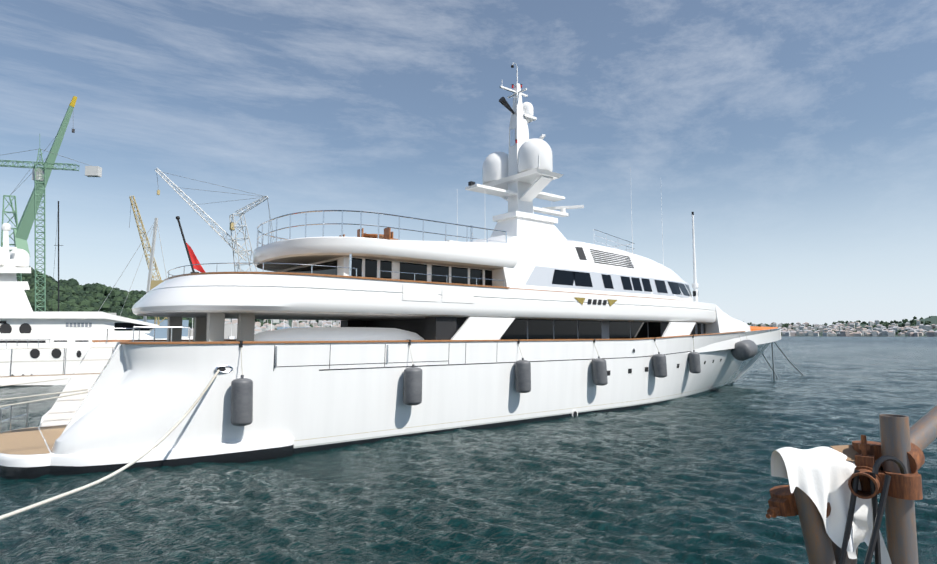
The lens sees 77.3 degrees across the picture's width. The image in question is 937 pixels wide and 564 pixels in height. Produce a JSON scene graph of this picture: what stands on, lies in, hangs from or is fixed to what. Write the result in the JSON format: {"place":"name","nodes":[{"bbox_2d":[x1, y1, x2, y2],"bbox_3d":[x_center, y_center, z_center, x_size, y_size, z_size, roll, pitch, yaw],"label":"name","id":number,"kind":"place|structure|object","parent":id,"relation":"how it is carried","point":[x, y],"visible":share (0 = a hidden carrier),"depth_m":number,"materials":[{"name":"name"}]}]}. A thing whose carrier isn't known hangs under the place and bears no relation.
{"place":"outdoors","nodes":[
{"label":"outdoors","id":0,"kind":"place"},
{"bbox_2d":[176,216,472,340],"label":"deck furnishings","id":1,"kind":"object","parent":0,"point":[332,334],"visible":0.33,"depth_m":23.08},
{"bbox_2d":[0,326,802,380],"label":"yacht stern gear","id":2,"kind":"object","parent":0,"point":[94,375],"visible":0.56,"depth_m":20.74,"materials":[{"name":"white metal"}]},
{"bbox_2d":[0,341,936,563],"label":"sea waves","id":3,"kind":"object","parent":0,"point":[440,498],"depth_m":15.19,"materials":[{"name":"liquid"}]},
{"bbox_2d":[0,223,192,384],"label":"yacht","id":4,"kind":"object","parent":3,"relation":"on","point":[23,324],"visible":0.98,"depth_m":48.84,"materials":[{"name":"white metal"}]},
{"bbox_2d":[0,336,936,563],"bbox_3d":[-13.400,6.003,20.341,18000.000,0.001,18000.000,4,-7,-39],"label":"sea water","id":5,"kind":"structure","parent":0,"point":[328,468],"depth_m":18.00,"materials":[{"name":"teal liquid"}]},
{"bbox_2d":[36,311,331,338],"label":"shipyard quay and marina","id":6,"kind":"structure","parent":5,"relation":"in","point":[230,331],"depth_m":346.20,"materials":[{"name":"grey concrete"}]},
{"bbox_2d":[39,328,780,454],"bbox_3d":[7.562,6.086,37.315,56.132,6.750,9.600,4,-7,-39],"label":"yacht hull","id":7,"kind":"object","parent":5,"relation":"on","point":[140,397],"visible":0.67,"depth_m":22.28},
{"bbox_2d":[0,427,293,479],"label":"swim platform","id":8,"kind":"structure","parent":7,"relation":"attached to","point":[16,466],"depth_m":17.57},
{"bbox_2d":[0,427,49,454],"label":"swim platform deck","id":9,"kind":"structure","parent":8,"relation":"on","point":[26,441],"depth_m":18.93,"materials":[{"name":"beige wood"}]},
{"bbox_2d":[92,331,744,343],"bbox_3d":[2.344,3.007,33.364,39.556,0.572,9.700,4,-7,-39],"label":"deck cap rail","id":10,"kind":"object","parent":7,"relation":"on","point":[230,341],"visible":0.75,"depth_m":23.64,"materials":[{"name":"brown wood"}]},
{"bbox_2d":[132,235,750,341],"bbox_3d":[5.036,1.223,35.706,44.622,6.750,9.560,4,-7,-39],"label":"yacht superstructure","id":11,"kind":"object","parent":7,"relation":"on","point":[547,288],"visible":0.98,"depth_m":26.01,"materials":[{"name":"white paint"}]},
{"bbox_2d":[0,210,634,432],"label":"deck railings","id":12,"kind":"object","parent":11,"relation":"attached to","point":[323,223],"visible":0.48,"depth_m":23.79,"materials":[{"name":"silver metal"}]},
{"bbox_2d":[465,63,663,265],"bbox_3d":[6.010,-6.715,37.143,18.831,12.419,6.736,4,-7,-39],"label":"yacht mast","id":13,"kind":"object","parent":11,"relation":"on","point":[520,177],"visible":1,"depth_m":34.26,"materials":[{"name":"white metal"}]},
{"bbox_2d":[692,212,698,301],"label":"yacht foremast","id":14,"kind":"object","parent":11,"relation":"on","point":[695,286],"visible":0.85,"depth_m":46.26,"materials":[{"name":"white metal"}]},
{"bbox_2d":[231,332,757,425],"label":"boat fenders","id":15,"kind":"object","parent":7,"relation":"hanging from","point":[242,399],"visible":0.98,"depth_m":26.41,"materials":[{"name":"grey rubber"}]},
{"bbox_3d":[-14.342,1.266,-21.233,86.000,3.880,16.070,4,-7,-39],"label":"pier","id":16,"kind":"object","parent":5,"relation":"in","visible":0},
{"bbox_2d":[0,370,219,520],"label":"mooring lines","id":17,"kind":"object","parent":16,"relation":"attached to","point":[32,506],"visible":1,"depth_m":15.08,"materials":[{"name":"fabric"}]},
{"bbox_2d":[766,405,936,563],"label":"scaffold tubes","id":18,"kind":"object","parent":16,"relation":"on","point":[889,466],"visible":0.94,"depth_m":1.17,"materials":[{"name":"grey metal"}]},
{"bbox_2d":[771,446,891,563],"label":"cloth rag","id":19,"kind":"object","parent":18,"relation":"attached to","point":[820,476],"visible":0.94,"depth_m":1.18,"materials":[{"name":"white fabric"}]},
{"bbox_2d":[215,344,721,415],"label":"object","id":20,"kind":"object","parent":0,"point":[221,368],"visible":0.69,"depth_m":23.16,"materials":[{"name":"grey metal"}]},
{"bbox_2d":[0,0,936,325],"label":"sky","id":21,"kind":"structure","parent":0,"point":[799,137],"materials":[{"name":"blue"}]},
{"bbox_2d":[121,306,936,336],"bbox_3d":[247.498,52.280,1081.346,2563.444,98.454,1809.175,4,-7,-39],"label":"shore terrain","id":22,"kind":"structure","parent":0,"point":[933,319],"depth_m":1479.66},
{"bbox_2d":[0,96,338,330],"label":"shipyard cranes","id":23,"kind":"object","parent":22,"relation":"on","point":[40,178],"visible":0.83,"depth_m":182.43,"materials":[{"name":"green metal"}]},
{"bbox_2d":[16,266,931,334],"bbox_3d":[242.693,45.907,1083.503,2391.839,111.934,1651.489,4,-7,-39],"label":"wooded hills","id":24,"kind":"structure","parent":22,"relation":"on","point":[74,296],"depth_m":805.71,"materials":[{"name":"green plant"}]},
{"bbox_2d":[188,319,936,336],"bbox_3d":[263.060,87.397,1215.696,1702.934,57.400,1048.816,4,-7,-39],"label":"shore town","id":25,"kind":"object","parent":22,"relation":"on","point":[879,330],"visible":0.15,"depth_m":1313.56,"materials":[{"name":"grey"}]}
]}

